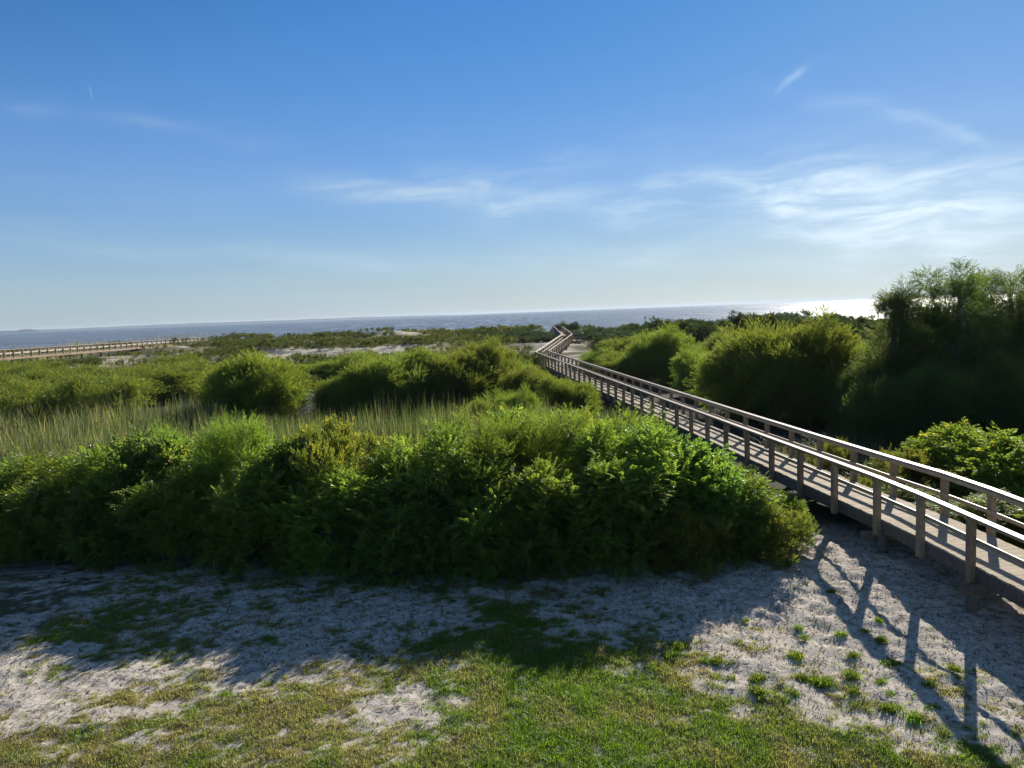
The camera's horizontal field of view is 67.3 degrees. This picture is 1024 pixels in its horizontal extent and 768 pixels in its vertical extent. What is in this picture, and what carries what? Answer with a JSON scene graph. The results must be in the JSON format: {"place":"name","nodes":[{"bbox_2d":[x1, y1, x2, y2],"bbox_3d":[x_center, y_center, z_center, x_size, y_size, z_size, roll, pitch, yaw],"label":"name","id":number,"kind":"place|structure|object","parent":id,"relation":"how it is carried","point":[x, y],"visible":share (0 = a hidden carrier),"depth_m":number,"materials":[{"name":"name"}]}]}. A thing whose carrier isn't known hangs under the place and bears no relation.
{"place":"outdoors","nodes":[
{"label":"outdoors","id":0,"kind":"place"},
{"bbox_2d":[0,315,445,331],"bbox_3d":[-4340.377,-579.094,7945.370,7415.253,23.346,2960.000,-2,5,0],"label":"shore","id":1,"kind":"structure","parent":0,"point":[230,322],"depth_m":8293.45,"materials":[{"name":"sand"}]},
{"bbox_2d":[0,294,1014,349],"bbox_3d":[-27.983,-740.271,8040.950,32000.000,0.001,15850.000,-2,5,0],"label":"sea","id":2,"kind":"structure","parent":0,"point":[607,318],"depth_m":767.76,"materials":[{"name":"liquid"}]},
{"bbox_2d":[0,315,1023,767],"bbox_3d":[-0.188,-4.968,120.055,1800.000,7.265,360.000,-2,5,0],"label":"ground","id":3,"kind":"structure","parent":0,"point":[1008,623],"depth_m":14.09,"materials":[{"name":"sand"}]},
{"bbox_2d":[0,472,19,562],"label":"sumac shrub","id":4,"kind":"object","parent":3,"relation":"on","point":[3,489],"visible":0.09,"depth_m":20.14,"materials":[{"name":"green plant"}]},
{"bbox_2d":[0,452,48,497],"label":"sumac shrub","id":5,"kind":"object","parent":3,"relation":"on","point":[6,466],"visible":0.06,"depth_m":21.22,"materials":[{"name":"green plant"}]},
{"bbox_2d":[15,401,57,424],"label":"spiky palmetto","id":6,"kind":"object","parent":3,"relation":"on","point":[38,412],"visible":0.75,"depth_m":44.17,"materials":[{"name":"green plant"}]},
{"bbox_2d":[0,444,86,564],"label":"sumac shrub","id":7,"kind":"object","parent":3,"relation":"on","point":[43,473],"visible":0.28,"depth_m":20.50,"materials":[{"name":"green plant"}]},
{"bbox_2d":[0,469,102,570],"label":"sumac shrub","id":8,"kind":"object","parent":3,"relation":"on","point":[18,545],"visible":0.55,"depth_m":19.08,"materials":[{"name":"green plant"}]},
{"bbox_2d":[17,437,154,562],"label":"sumac shrub","id":9,"kind":"object","parent":3,"relation":"on","point":[79,470],"visible":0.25,"depth_m":19.92,"materials":[{"name":"green plant"}]},
{"bbox_2d":[0,337,206,363],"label":"boardwalk","id":10,"kind":"structure","parent":3,"relation":"on","point":[70,353],"depth_m":113.75,"materials":[{"name":"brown wood"}]},
{"bbox_2d":[42,467,167,573],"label":"sumac shrub","id":11,"kind":"object","parent":3,"relation":"on","point":[89,545],"visible":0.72,"depth_m":18.82,"materials":[{"name":"green plant"}]},
{"bbox_2d":[0,350,221,423],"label":"wax myrtle scrub","id":12,"kind":"object","parent":3,"relation":"on","point":[26,381],"visible":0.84,"depth_m":51.24,"materials":[{"name":"green plant"}]},
{"bbox_2d":[74,421,213,552],"bbox_3d":[-9.290,2.796,20.599,4.107,3.772,3.634,-1,5,12],"label":"sumac shrub","id":13,"kind":"object","parent":3,"relation":"on","point":[136,456],"visible":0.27,"depth_m":19.87,"materials":[{"name":"green plant"}]},
{"bbox_2d":[119,364,210,404],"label":"willow shrub","id":14,"kind":"object","parent":3,"relation":"on","point":[179,374],"visible":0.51,"depth_m":57.13,"materials":[{"name":"green plant"}]},
{"bbox_2d":[143,415,195,455],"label":"willow shrub","id":15,"kind":"object","parent":3,"relation":"on","point":[179,439],"visible":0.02,"depth_m":22.99,"materials":[{"name":"green plant"}]},
{"bbox_2d":[195,391,241,423],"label":"willow shrub","id":16,"kind":"object","parent":3,"relation":"on","point":[202,402],"visible":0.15,"depth_m":43.64,"materials":[{"name":"green plant"}]},
{"bbox_2d":[185,404,282,536],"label":"willow shrub","id":17,"kind":"object","parent":3,"relation":"on","point":[226,459],"visible":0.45,"depth_m":19.33,"materials":[{"name":"green plant"}]},
{"bbox_2d":[184,347,315,423],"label":"willow shrub","id":18,"kind":"object","parent":3,"relation":"on","point":[258,381],"visible":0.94,"depth_m":43.61,"materials":[{"name":"green plant"}]},
{"bbox_2d":[2,327,544,349],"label":"sea oats","id":19,"kind":"object","parent":3,"relation":"on","point":[74,343],"visible":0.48,"depth_m":152.02,"materials":[{"name":"plant"}]},
{"bbox_2d":[0,323,578,390],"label":"dune scrub","id":20,"kind":"object","parent":3,"relation":"on","point":[239,344],"visible":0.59,"depth_m":118.17,"materials":[{"name":"green plant"}]},
{"bbox_2d":[229,428,351,562],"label":"sumac shrub","id":21,"kind":"object","parent":3,"relation":"on","point":[275,455],"visible":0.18,"depth_m":18.47,"materials":[{"name":"green plant"}]},
{"bbox_2d":[3,329,592,369],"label":"dune grass","id":22,"kind":"structure","parent":3,"relation":"on","point":[44,358],"depth_m":116.31,"materials":[{"name":"plant"}]},
{"bbox_2d":[287,359,348,388],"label":"willow shrub","id":23,"kind":"object","parent":3,"relation":"on","point":[315,368],"visible":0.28,"depth_m":64.84,"materials":[{"name":"green plant"}]},
{"bbox_2d":[261,412,415,556],"bbox_3d":[-4.322,2.596,19.477,3.847,3.762,3.784,0,6,21],"label":"wax myrtle","id":24,"kind":"object","parent":3,"relation":"on","point":[341,443],"visible":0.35,"depth_m":18.90,"materials":[{"name":"green plant"}]},
{"bbox_2d":[307,370,372,417],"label":"willow shrub","id":25,"kind":"object","parent":3,"relation":"on","point":[319,404],"visible":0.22,"depth_m":46.09,"materials":[{"name":"green plant"}]},
{"bbox_2d":[0,387,683,485],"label":"marsh reeds","id":26,"kind":"object","parent":3,"relation":"on","point":[97,424],"visible":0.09,"depth_m":34.47,"materials":[{"name":"green plant"}]},
{"bbox_2d":[320,349,390,381],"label":"willow shrub","id":27,"kind":"object","parent":3,"relation":"on","point":[335,369],"visible":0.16,"depth_m":64.62,"materials":[{"name":"green plant"}]},
{"bbox_2d":[315,349,419,420],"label":"willow shrub","id":28,"kind":"object","parent":3,"relation":"on","point":[359,382],"visible":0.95,"depth_m":44.53,"materials":[{"name":"green plant"}]},
{"bbox_2d":[363,342,463,417],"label":"willow shrub","id":29,"kind":"object","parent":3,"relation":"on","point":[410,360],"visible":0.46,"depth_m":45.60,"materials":[{"name":"green plant"}]},
{"bbox_2d":[360,411,493,568],"bbox_3d":[-1.833,2.704,18.751,3.343,4.030,3.502,-4,6,-24],"label":"sumac shrub","id":30,"kind":"object","parent":3,"relation":"on","point":[449,450],"visible":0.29,"depth_m":18.36,"materials":[{"name":"green plant"}]},
{"bbox_2d":[409,339,505,409],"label":"willow shrub","id":31,"kind":"object","parent":3,"relation":"on","point":[473,378],"visible":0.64,"depth_m":46.52,"materials":[{"name":"green plant"}]},
{"bbox_2d":[464,395,510,425],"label":"willow shrub","id":32,"kind":"object","parent":3,"relation":"on","point":[479,404],"visible":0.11,"depth_m":33.95,"materials":[{"name":"green plant"}]},
{"bbox_2d":[461,333,526,402],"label":"willow shrub","id":33,"kind":"object","parent":3,"relation":"on","point":[507,358],"visible":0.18,"depth_m":48.94,"materials":[{"name":"green plant"}]},
{"bbox_2d":[443,399,550,554],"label":"willow shrub","id":34,"kind":"object","parent":3,"relation":"on","point":[488,447],"visible":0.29,"depth_m":18.72,"materials":[{"name":"green plant"}]},
{"bbox_2d":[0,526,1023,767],"bbox_3d":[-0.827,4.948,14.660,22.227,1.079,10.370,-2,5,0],"label":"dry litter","id":35,"kind":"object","parent":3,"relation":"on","point":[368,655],"visible":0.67,"depth_m":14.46,"materials":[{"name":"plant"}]},
{"bbox_2d":[106,459,240,574],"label":"sumac shrub","id":36,"kind":"object","parent":35,"relation":"on","point":[177,516],"visible":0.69,"depth_m":18.49,"materials":[{"name":"green plant"}]},
{"bbox_2d":[186,453,331,581],"bbox_3d":[-6.012,3.181,18.448,3.190,3.073,3.328,-7,7,-39],"label":"sumac shrub","id":37,"kind":"object","parent":35,"relation":"on","point":[262,476],"visible":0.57,"depth_m":17.91,"materials":[{"name":"green plant"}]},
{"bbox_2d":[250,459,394,585],"bbox_3d":[-4.074,3.213,17.989,3.355,2.997,3.222,0,6,23],"label":"sumac shrub","id":38,"kind":"object","parent":35,"relation":"on","point":[353,483],"visible":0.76,"depth_m":17.44,"materials":[{"name":"green plant"}]},
{"bbox_2d":[334,442,458,564],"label":"sumac shrub","id":39,"kind":"object","parent":35,"relation":"on","point":[385,460],"visible":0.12,"depth_m":18.34,"materials":[{"name":"green plant"}]},
{"bbox_2d":[412,447,538,591],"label":"sumac shrub","id":40,"kind":"object","parent":35,"relation":"on","point":[480,506],"visible":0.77,"depth_m":16.85,"materials":[{"name":"green plant"}]},
{"bbox_2d":[477,451,615,581],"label":"sumac shrub","id":41,"kind":"object","parent":35,"relation":"on","point":[541,478],"visible":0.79,"depth_m":16.88,"materials":[{"name":"green plant"}]},
{"bbox_2d":[536,411,662,554],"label":"sumac shrub","id":42,"kind":"object","parent":35,"relation":"on","point":[601,430],"visible":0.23,"depth_m":18.77,"materials":[{"name":"green plant"}]},
{"bbox_2d":[535,447,677,585],"bbox_3d":[2.215,2.981,17.483,3.230,3.151,3.102,1,6,32],"label":"sumac shrub","id":43,"kind":"object","parent":35,"relation":"on","point":[601,495],"visible":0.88,"depth_m":16.98,"materials":[{"name":"green plant"}]},
{"bbox_2d":[584,410,728,567],"bbox_3d":[3.417,2.513,18.611,3.580,3.886,3.728,-2,5,-1],"label":"sumac shrub","id":44,"kind":"object","parent":35,"relation":"on","point":[643,444],"visible":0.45,"depth_m":17.73,"materials":[{"name":"green plant"}]},
{"bbox_2d":[650,426,766,570],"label":"sumac shrub","id":45,"kind":"object","parent":35,"relation":"on","point":[726,490],"visible":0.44,"depth_m":17.73,"materials":[{"name":"green plant"}]},
{"bbox_2d":[481,382,542,415],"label":"willow shrub","id":46,"kind":"object","parent":3,"relation":"on","point":[512,398],"visible":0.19,"depth_m":34.90,"materials":[{"name":"green plant"}]},
{"bbox_2d":[463,401,568,529],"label":"sumac shrub","id":47,"kind":"object","parent":3,"relation":"on","point":[518,413],"visible":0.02,"depth_m":21.35,"materials":[{"name":"green plant"}]},
{"bbox_2d":[486,328,555,340],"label":"evergreen shrub","id":48,"kind":"object","parent":3,"relation":"on","point":[519,333],"visible":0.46,"depth_m":120.57,"materials":[{"name":"green plant"}]},
{"bbox_2d":[489,362,560,409],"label":"willow shrub","id":49,"kind":"object","parent":3,"relation":"on","point":[529,375],"visible":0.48,"depth_m":45.37,"materials":[{"name":"green plant"}]},
{"bbox_2d":[516,334,566,341],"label":"evergreen shrub","id":50,"kind":"object","parent":3,"relation":"on","point":[544,338],"visible":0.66,"depth_m":109.95,"materials":[{"name":"green plant"}]},
{"bbox_2d":[483,401,609,536],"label":"willow shrub","id":51,"kind":"object","parent":3,"relation":"on","point":[558,425],"visible":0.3,"depth_m":19.20,"materials":[{"name":"green plant"}]},
{"bbox_2d":[555,322,581,330],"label":"evergreen shrub","id":52,"kind":"object","parent":3,"relation":"on","point":[573,326],"visible":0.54,"depth_m":144.76,"materials":[{"name":"green plant"}]},
{"bbox_2d":[534,373,604,423],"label":"willow shrub","id":53,"kind":"object","parent":3,"relation":"on","point":[563,390],"visible":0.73,"depth_m":39.98,"materials":[{"name":"green plant"}]},
{"bbox_2d":[520,396,621,454],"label":"sumac shrub","id":54,"kind":"object","parent":3,"relation":"on","point":[590,421],"visible":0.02,"depth_m":21.59,"materials":[{"name":"green plant"}]},
{"bbox_2d":[574,347,619,377],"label":"willow shrub","id":55,"kind":"object","parent":3,"relation":"on","point":[591,357],"visible":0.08,"depth_m":65.89,"materials":[{"name":"green plant"}]},
{"bbox_2d":[574,329,620,339],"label":"evergreen shrub","id":56,"kind":"object","parent":3,"relation":"on","point":[588,333],"visible":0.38,"depth_m":109.68,"materials":[{"name":"green plant"}]},
{"bbox_2d":[590,329,641,343],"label":"evergreen shrub","id":57,"kind":"object","parent":3,"relation":"on","point":[608,335],"visible":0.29,"depth_m":102.26,"materials":[{"name":"green plant"}]},
{"bbox_2d":[582,350,658,383],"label":"willow shrub","id":58,"kind":"object","parent":3,"relation":"on","point":[610,362],"visible":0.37,"depth_m":59.14,"materials":[{"name":"green plant"}]},
{"bbox_2d":[595,332,649,353],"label":"willow shrub","id":59,"kind":"object","parent":3,"relation":"on","point":[620,345],"visible":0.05,"depth_m":67.23,"materials":[{"name":"green plant"}]},
{"bbox_2d":[598,400,681,464],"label":"sumac shrub","id":60,"kind":"object","parent":3,"relation":"on","point":[630,419],"visible":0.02,"depth_m":21.13,"materials":[{"name":"green plant"}]},
{"bbox_2d":[616,321,708,386],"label":"willow shrub","id":61,"kind":"object","parent":3,"relation":"on","point":[655,352],"visible":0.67,"depth_m":56.69,"materials":[{"name":"green plant"}]},
{"bbox_2d":[662,647,679,659],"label":"grass tuft","id":62,"kind":"object","parent":3,"relation":"on","point":[669,654],"visible":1,"depth_m":13.69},
{"bbox_2d":[641,316,722,345],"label":"evergreen shrub","id":63,"kind":"object","parent":3,"relation":"on","point":[704,329],"visible":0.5,"depth_m":89.94,"materials":[{"name":"green plant"}]},
{"bbox_2d":[643,503,739,582],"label":"wax myrtle","id":64,"kind":"object","parent":3,"relation":"on","point":[687,533],"visible":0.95,"depth_m":16.88,"materials":[{"name":"green plant"}]},
{"bbox_2d":[668,347,717,399],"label":"willow shrub","id":65,"kind":"object","parent":3,"relation":"on","point":[687,360],"visible":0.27,"depth_m":48.92,"materials":[{"name":"green plant"}]},
{"bbox_2d":[689,314,749,341],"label":"evergreen shrub","id":66,"kind":"object","parent":3,"relation":"on","point":[721,322],"visible":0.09,"depth_m":93.42,"materials":[{"name":"green plant"}]},
{"bbox_2d":[698,326,744,354],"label":"willow shrub","id":67,"kind":"object","parent":3,"relation":"on","point":[708,344],"visible":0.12,"depth_m":71.36,"materials":[{"name":"green plant"}]},
{"bbox_2d":[683,326,794,419],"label":"willow shrub","id":68,"kind":"object","parent":3,"relation":"on","point":[704,385],"visible":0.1,"depth_m":40.74,"materials":[{"name":"green plant"}]},
{"bbox_2d":[692,462,793,567],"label":"sumac shrub","id":69,"kind":"object","parent":3,"relation":"on","point":[757,485],"visible":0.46,"depth_m":17.66,"materials":[{"name":"green plant"}]},
{"bbox_2d":[744,682,770,699],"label":"grass tuft","id":70,"kind":"object","parent":3,"relation":"on","point":[756,689],"visible":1,"depth_m":12.65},
{"bbox_2d":[717,310,798,332],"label":"evergreen shrub","id":71,"kind":"object","parent":3,"relation":"on","point":[773,319],"visible":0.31,"depth_m":92.92,"materials":[{"name":"green plant"}]},
{"bbox_2d":[749,668,770,683],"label":"grass tuft","id":72,"kind":"object","parent":3,"relation":"on","point":[757,676],"visible":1,"depth_m":13.02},
{"bbox_2d":[719,495,825,570],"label":"wax myrtle","id":73,"kind":"object","parent":3,"relation":"on","point":[800,535],"visible":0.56,"depth_m":17.43,"materials":[{"name":"green plant"}]},
{"bbox_2d":[578,311,974,351],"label":"evergreen scrub","id":74,"kind":"object","parent":3,"relation":"on","point":[632,326],"visible":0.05,"depth_m":128.75,"materials":[{"name":"green plant"}]},
{"bbox_2d":[535,326,1023,612],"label":"boardwalk","id":75,"kind":"structure","parent":3,"relation":"on","point":[988,561],"depth_m":19.52,"materials":[{"name":"grey wood"}]},
{"bbox_2d":[702,302,874,430],"bbox_3d":[14.297,-0.712,38.688,8.573,6.627,8.489,-3,5,-6],"label":"willow shrub","id":76,"kind":"object","parent":3,"relation":"on","point":[789,368],"visible":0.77,"depth_m":36.96,"materials":[{"name":"green plant"}]},
{"bbox_2d":[765,309,823,330],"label":"evergreen shrub","id":77,"kind":"object","parent":3,"relation":"on","point":[800,317],"visible":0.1,"depth_m":95.01,"materials":[{"name":"green plant"}]},
{"bbox_2d":[777,489,812,521],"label":"seedling shrub","id":78,"kind":"object","parent":3,"relation":"on","point":[796,504],"visible":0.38,"depth_m":20.35,"materials":[{"name":"green plant"}]},
{"bbox_2d":[784,646,805,661],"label":"grass tuft","id":79,"kind":"object","parent":3,"relation":"on","point":[794,654],"visible":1,"depth_m":13.67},
{"bbox_2d":[803,673,833,687],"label":"grass tuft","id":80,"kind":"object","parent":3,"relation":"on","point":[813,679],"visible":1,"depth_m":12.90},
{"bbox_2d":[784,325,884,421],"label":"willow shrub","id":81,"kind":"object","parent":3,"relation":"on","point":[807,351],"visible":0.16,"depth_m":37.36,"materials":[{"name":"green plant"}]},
{"bbox_2d":[807,436,862,477],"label":"wax myrtle","id":82,"kind":"object","parent":3,"relation":"on","point":[835,450],"visible":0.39,"depth_m":24.99,"materials":[{"name":"green plant"}]},
{"bbox_2d":[821,361,881,441],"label":"willow shrub","id":83,"kind":"object","parent":3,"relation":"on","point":[842,385],"visible":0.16,"depth_m":33.69,"materials":[{"name":"green plant"}]},
{"bbox_2d":[817,311,886,342],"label":"evergreen shrub","id":84,"kind":"object","parent":3,"relation":"on","point":[860,321],"visible":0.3,"depth_m":90.39,"materials":[{"name":"green plant"}]},
{"bbox_2d":[839,667,864,679],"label":"grass tuft","id":85,"kind":"object","parent":3,"relation":"on","point":[852,674],"visible":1,"depth_m":13.05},
{"bbox_2d":[848,476,902,493],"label":"wax myrtle","id":86,"kind":"object","parent":3,"relation":"on","point":[867,482],"visible":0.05,"depth_m":21.52,"materials":[{"name":"green plant"}]},
{"bbox_2d":[874,699,904,717],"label":"grass tuft","id":87,"kind":"object","parent":3,"relation":"on","point":[889,707],"visible":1,"depth_m":12.15,"materials":[{"name":"plant"}]},
{"bbox_2d":[836,363,950,450],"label":"willow shrub","id":88,"kind":"object","parent":3,"relation":"on","point":[869,411],"visible":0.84,"depth_m":30.52,"materials":[{"name":"green plant"}]},
{"bbox_2d":[837,272,963,398],"bbox_3d":[16.806,-0.955,33.627,5.209,7.824,4.639,1,6,33],"label":"willow tree","id":89,"kind":"object","parent":3,"relation":"on","point":[899,312],"visible":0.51,"depth_m":32.97,"materials":[{"name":"green plant"}]},
{"bbox_2d":[858,442,950,504],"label":"wax myrtle","id":90,"kind":"object","parent":3,"relation":"on","point":[918,457],"visible":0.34,"depth_m":22.06,"materials":[{"name":"green plant"}]},
{"bbox_2d":[872,483,949,504],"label":"sumac shrub","id":91,"kind":"object","parent":3,"relation":"on","point":[903,495],"visible":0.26,"depth_m":20.41,"materials":[{"name":"green plant"}]},
{"bbox_2d":[906,707,932,725],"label":"grass tuft","id":92,"kind":"object","parent":3,"relation":"on","point":[913,716],"visible":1,"depth_m":11.89,"materials":[{"name":"plant"}]},
{"bbox_2d":[880,353,995,444],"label":"willow shrub","id":93,"kind":"object","parent":3,"relation":"on","point":[956,411],"visible":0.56,"depth_m":29.53,"materials":[{"name":"green plant"}]},
{"bbox_2d":[897,416,981,492],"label":"bayberry shrub","id":94,"kind":"object","parent":3,"relation":"on","point":[934,437],"visible":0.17,"depth_m":22.68,"materials":[{"name":"green plant"}]},
{"bbox_2d":[889,256,1021,372],"bbox_3d":[18.963,-1.283,33.134,5.699,8.381,5.671,2,7,38],"label":"willow tree","id":95,"kind":"object","parent":3,"relation":"on","point":[956,350],"visible":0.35,"depth_m":32.43,"materials":[{"name":"green plant"}]},
{"bbox_2d":[909,487,1023,546],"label":"sumac shrub","id":96,"kind":"object","parent":3,"relation":"on","point":[980,500],"visible":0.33,"depth_m":18.39,"materials":[{"name":"green plant"}]},
{"bbox_2d":[926,348,1023,436],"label":"willow shrub","id":97,"kind":"object","parent":3,"relation":"on","point":[984,372],"visible":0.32,"depth_m":29.53,"materials":[{"name":"green plant"}]},
{"bbox_2d":[931,421,1023,505],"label":"bayberry shrub","id":98,"kind":"object","parent":3,"relation":"on","point":[997,456],"visible":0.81,"depth_m":20.50,"materials":[{"name":"green plant"}]},
{"bbox_2d":[955,264,1023,368],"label":"willow tree","id":99,"kind":"object","parent":3,"relation":"on","point":[1009,292],"visible":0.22,"depth_m":33.75,"materials":[{"name":"green plant"}]},
{"bbox_2d":[971,348,1023,436],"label":"willow shrub","id":100,"kind":"object","parent":3,"relation":"on","point":[1019,378],"visible":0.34,"depth_m":29.46,"materials":[{"name":"green plant"}]},
{"bbox_2d":[978,500,1023,549],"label":"sumac shrub","id":101,"kind":"object","parent":3,"relation":"on","point":[1018,513],"visible":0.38,"depth_m":17.72,"materials":[{"name":"green plant"}]},
{"bbox_2d":[993,287,1023,362],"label":"willow tree","id":102,"kind":"object","parent":3,"relation":"on","point":[1019,338],"visible":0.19,"depth_m":33.20,"materials":[{"name":"green plant"}]},
{"bbox_2d":[0,536,1023,767],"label":"lawn grass","id":103,"kind":"structure","parent":0,"point":[616,713],"depth_m":12.05,"materials":[{"name":"plant"}]},
{"bbox_2d":[0,0,1023,330],"label":"sky","id":104,"kind":"structure","parent":0,"point":[162,161],"materials":[{"name":"blue"}]},
{"bbox_2d":[750,428,1023,499],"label":"marsh grass","id":105,"kind":"structure","parent":0,"point":[783,449],"depth_m":29.72,"materials":[{"name":"green plant"}]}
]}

